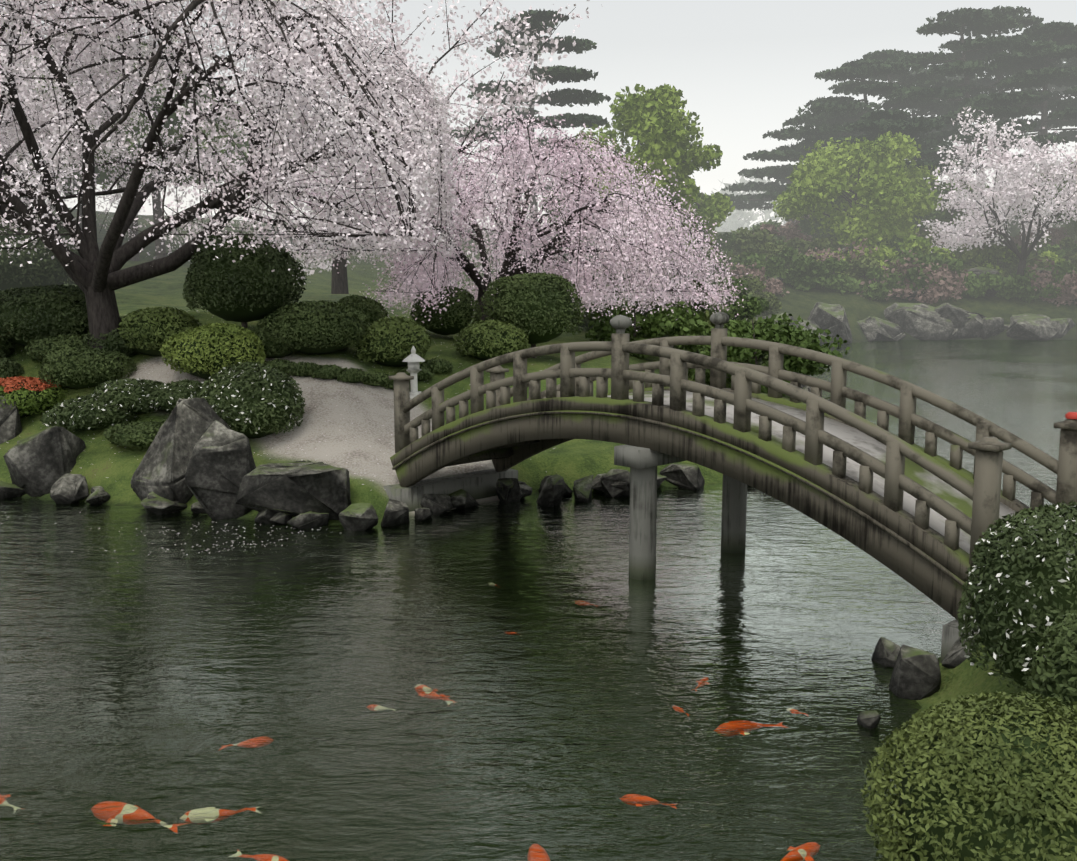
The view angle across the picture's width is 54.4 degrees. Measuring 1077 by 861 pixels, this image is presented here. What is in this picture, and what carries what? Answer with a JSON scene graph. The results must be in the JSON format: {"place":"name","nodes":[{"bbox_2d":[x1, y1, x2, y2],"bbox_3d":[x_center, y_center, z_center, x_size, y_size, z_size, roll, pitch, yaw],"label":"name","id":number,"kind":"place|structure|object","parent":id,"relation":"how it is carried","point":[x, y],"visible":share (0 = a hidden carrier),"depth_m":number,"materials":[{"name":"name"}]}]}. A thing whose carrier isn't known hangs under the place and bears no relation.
{"place":"outdoors","nodes":[
{"label":"outdoors","id":0,"kind":"place"},
{"bbox_2d":[0,340,1076,860],"bbox_3d":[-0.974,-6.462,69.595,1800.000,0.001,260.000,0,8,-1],"label":"water","id":1,"kind":"structure","parent":0,"point":[1018,388],"depth_m":10.68,"materials":[{"name":"liquid"}]},
{"bbox_2d":[0,794,18,811],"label":"koi","id":2,"kind":"object","parent":1,"relation":"in","point":[7,805],"depth_m":7.26},
{"bbox_2d":[91,801,184,832],"bbox_3d":[-2.733,2.640,7.156,0.790,0.146,0.300,1,8,9],"label":"koi","id":3,"kind":"object","parent":1,"relation":"in","point":[115,817],"depth_m":7.14},
{"bbox_2d":[180,806,261,822],"bbox_3d":[-2.169,2.622,7.172,0.541,0.100,0.221,0,8,-1],"label":"koi","id":4,"kind":"object","parent":1,"relation":"in","point":[212,814],"depth_m":7.12},
{"bbox_2d":[220,737,271,749],"bbox_3d":[-2.283,2.450,8.184,0.421,0.078,0.160,-4,9,-26],"label":"koi","id":5,"kind":"object","parent":1,"relation":"in","point":[250,743],"depth_m":8.18},
{"bbox_2d":[229,850,287,860],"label":"koi","id":6,"kind":"object","parent":1,"relation":"in","point":[266,857],"depth_m":6.54},
{"bbox_2d":[1,310,554,562],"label":"petals","id":7,"kind":"object","parent":1,"relation":"on","point":[261,455],"visible":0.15,"depth_m":15.83,"materials":[{"name":"plant"}]},
{"bbox_2d":[415,684,449,704],"bbox_3d":[-0.930,2.326,9.192,0.209,0.101,0.544,-6,10,-36],"label":"koi","id":8,"kind":"object","parent":1,"relation":"in","point":[426,692],"depth_m":9.21},
{"bbox_2d":[527,844,549,860],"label":"koi","id":9,"kind":"object","parent":1,"relation":"in","point":[531,854],"depth_m":6.59},
{"bbox_2d":[620,794,675,807],"bbox_3d":[0.772,2.588,7.307,0.418,0.077,0.159,1,8,4],"label":"koi","id":10,"kind":"object","parent":1,"relation":"in","point":[641,798],"depth_m":7.30},
{"bbox_2d":[714,722,782,736],"bbox_3d":[1.724,2.410,8.518,0.638,0.118,0.241,-3,9,-22],"label":"koi","id":11,"kind":"object","parent":1,"relation":"in","point":[732,725],"depth_m":8.45},
{"bbox_2d":[781,842,820,860],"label":"koi","id":12,"kind":"object","parent":1,"relation":"in","point":[802,858],"depth_m":6.62},
{"bbox_2d":[0,205,1076,860],"bbox_3d":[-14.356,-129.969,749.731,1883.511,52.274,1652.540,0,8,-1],"label":"ground","id":13,"kind":"structure","parent":0,"point":[356,449],"depth_m":10.00,"materials":[{"name":"green plant"}]},
{"bbox_2d":[0,376,67,415],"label":"red shrub","id":14,"kind":"object","parent":13,"relation":"on","point":[11,381],"visible":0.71,"depth_m":19.02,"materials":[{"name":"red plant"}]},
{"bbox_2d":[0,0,237,216],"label":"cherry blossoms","id":15,"kind":"object","parent":13,"relation":"on","point":[37,99],"visible":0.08,"depth_m":36.18,"materials":[{"name":"plant"}]},
{"bbox_2d":[0,0,248,184],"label":"cherry blossom","id":16,"kind":"object","parent":15,"relation":"attached to","point":[32,58],"visible":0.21,"depth_m":33.25,"materials":[{"name":"plant"}]},
{"bbox_2d":[0,215,306,379],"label":"dark shrubs","id":17,"kind":"object","parent":13,"relation":"on","point":[197,257],"visible":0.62,"depth_m":20.29,"materials":[{"name":"green plant"}]},
{"bbox_2d":[159,322,265,374],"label":"bright shrubs","id":18,"kind":"object","parent":13,"relation":"on","point":[206,330],"visible":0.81,"depth_m":19.08,"materials":[{"name":"green plant"}]},
{"bbox_2d":[0,0,469,358],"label":"cherry tree","id":19,"kind":"object","parent":13,"relation":"on","point":[419,175],"depth_m":17.10,"materials":[{"name":"pink plant"}]},
{"bbox_2d":[117,306,528,362],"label":"clipped shrubs","id":20,"kind":"object","parent":13,"relation":"on","point":[390,322],"visible":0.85,"depth_m":20.42,"materials":[{"name":"green plant"}]},
{"bbox_2d":[157,0,602,285],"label":"cherry blossoms","id":21,"kind":"object","parent":13,"relation":"on","point":[484,102],"visible":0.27,"depth_m":33.94,"materials":[{"name":"plant"}]},
{"bbox_2d":[241,322,535,357],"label":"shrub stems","id":22,"kind":"object","parent":13,"relation":"on","point":[244,324],"visible":0.17,"depth_m":20.57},
{"bbox_2d":[206,0,575,293],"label":"cherry wood","id":23,"kind":"object","parent":13,"relation":"on","point":[339,282],"visible":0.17,"depth_m":35.02,"materials":[{"name":"brown plant"}]},
{"bbox_2d":[402,346,424,398],"bbox_3d":[-2.347,-1.070,19.703,0.416,1.050,0.480,0,8,-1],"label":"lantern","id":24,"kind":"object","parent":13,"relation":"on","point":[413,359],"visible":0.92,"depth_m":19.61,"materials":[{"name":"stone"}]},
{"bbox_2d":[245,108,747,330],"bbox_3d":[-0.542,-5.063,26.650,12.382,5.699,10.291,0,8,-1],"label":"weeping cherry tree","id":25,"kind":"object","parent":13,"relation":"on","point":[593,295],"depth_m":25.12,"materials":[{"name":"pink plant"}]},
{"bbox_2d":[2,12,1070,283],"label":"lime foliage","id":26,"kind":"object","parent":13,"relation":"on","point":[656,124],"visible":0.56,"depth_m":68.32,"materials":[{"name":"green plant"}]},
{"bbox_2d":[0,248,1075,737],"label":"rocks","id":27,"kind":"object","parent":13,"relation":"on","point":[198,448],"visible":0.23,"depth_m":16.24,"materials":[{"name":"grey stone"}]},
{"bbox_2d":[0,225,1076,860],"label":"shrub","id":28,"kind":"object","parent":13,"relation":"on","point":[238,315],"visible":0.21,"depth_m":18.84,"materials":[{"name":"green plant"}]},
{"bbox_2d":[2,97,1076,365],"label":"background shrubs","id":29,"kind":"object","parent":13,"relation":"on","point":[758,239],"visible":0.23,"depth_m":67.76,"materials":[{"name":"green plant"}]},
{"bbox_2d":[17,26,1076,396],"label":"green foliage","id":30,"kind":"object","parent":13,"relation":"on","point":[803,272],"visible":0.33,"depth_m":48.10,"materials":[{"name":"green plant"}]},
{"bbox_2d":[21,18,1076,377],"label":"wood","id":31,"kind":"object","parent":13,"relation":"on","point":[1043,114],"visible":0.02,"depth_m":72.55,"materials":[{"name":"brown plant"}]},
{"bbox_2d":[24,272,1076,707],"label":"shrubs","id":32,"kind":"object","parent":13,"relation":"on","point":[1064,630],"visible":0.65,"depth_m":19.91,"materials":[{"name":"green plant"}]},
{"bbox_2d":[39,361,1076,690],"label":"flowering shrubs","id":33,"kind":"object","parent":13,"relation":"on","point":[1023,525],"visible":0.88,"depth_m":7.58,"materials":[{"name":"green plant"}]},
{"bbox_2d":[383,312,980,662],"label":"bridge supports","id":34,"kind":"object","parent":13,"relation":"on","point":[642,463],"visible":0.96,"depth_m":12.48,"materials":[{"name":"grey wood"}]},
{"bbox_2d":[540,390,1014,553],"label":"bridge deck","id":35,"kind":"structure","parent":34,"relation":"on","point":[923,477],"depth_m":11.26,"materials":[{"name":"grey wood"}]},
{"bbox_2d":[1065,412,1076,418],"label":"red cap","id":36,"kind":"object","parent":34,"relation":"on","point":[1070,415],"visible":1,"depth_m":10.51,"materials":[{"name":"red"}]},
{"bbox_2d":[710,175,795,231],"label":"hill","id":37,"kind":"structure","parent":13,"relation":"on","point":[732,222],"depth_m":250.34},
{"bbox_2d":[444,5,1076,210],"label":"pine trees","id":38,"kind":"object","parent":13,"relation":"on","point":[1012,59],"visible":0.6,"depth_m":80.95,"materials":[{"name":"green plant"}]},
{"bbox_2d":[725,215,1076,306],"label":"azalea bushes","id":39,"kind":"object","parent":13,"relation":"on","point":[774,286],"visible":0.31,"depth_m":64.78,"materials":[{"name":"pink plant"}]},
{"bbox_2d":[860,690,1076,860],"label":"clipped shrub","id":40,"kind":"object","parent":13,"relation":"on","point":[939,719],"visible":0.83,"depth_m":4.75,"materials":[{"name":"green plant"}]},
{"bbox_2d":[917,106,1076,285],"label":"cherry tree","id":41,"kind":"object","parent":13,"relation":"on","point":[1028,174],"depth_m":64.09,"materials":[{"name":"pink plant"}]},
{"bbox_2d":[0,0,1076,232],"label":"sky","id":42,"kind":"structure","parent":0,"point":[747,68],"materials":[{"name":"white"}]},
{"bbox_2d":[390,387,1029,620],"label":"bridge girders","id":43,"kind":"object","parent":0,"point":[930,564],"visible":0.62,"depth_m":11.48,"materials":[{"name":"grey wood"}]},
{"bbox_2d":[389,328,1076,564],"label":"bridge rails","id":44,"kind":"object","parent":43,"relation":"on","point":[986,448],"visible":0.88,"depth_m":11.65,"materials":[{"name":"grey wood"}]}
]}

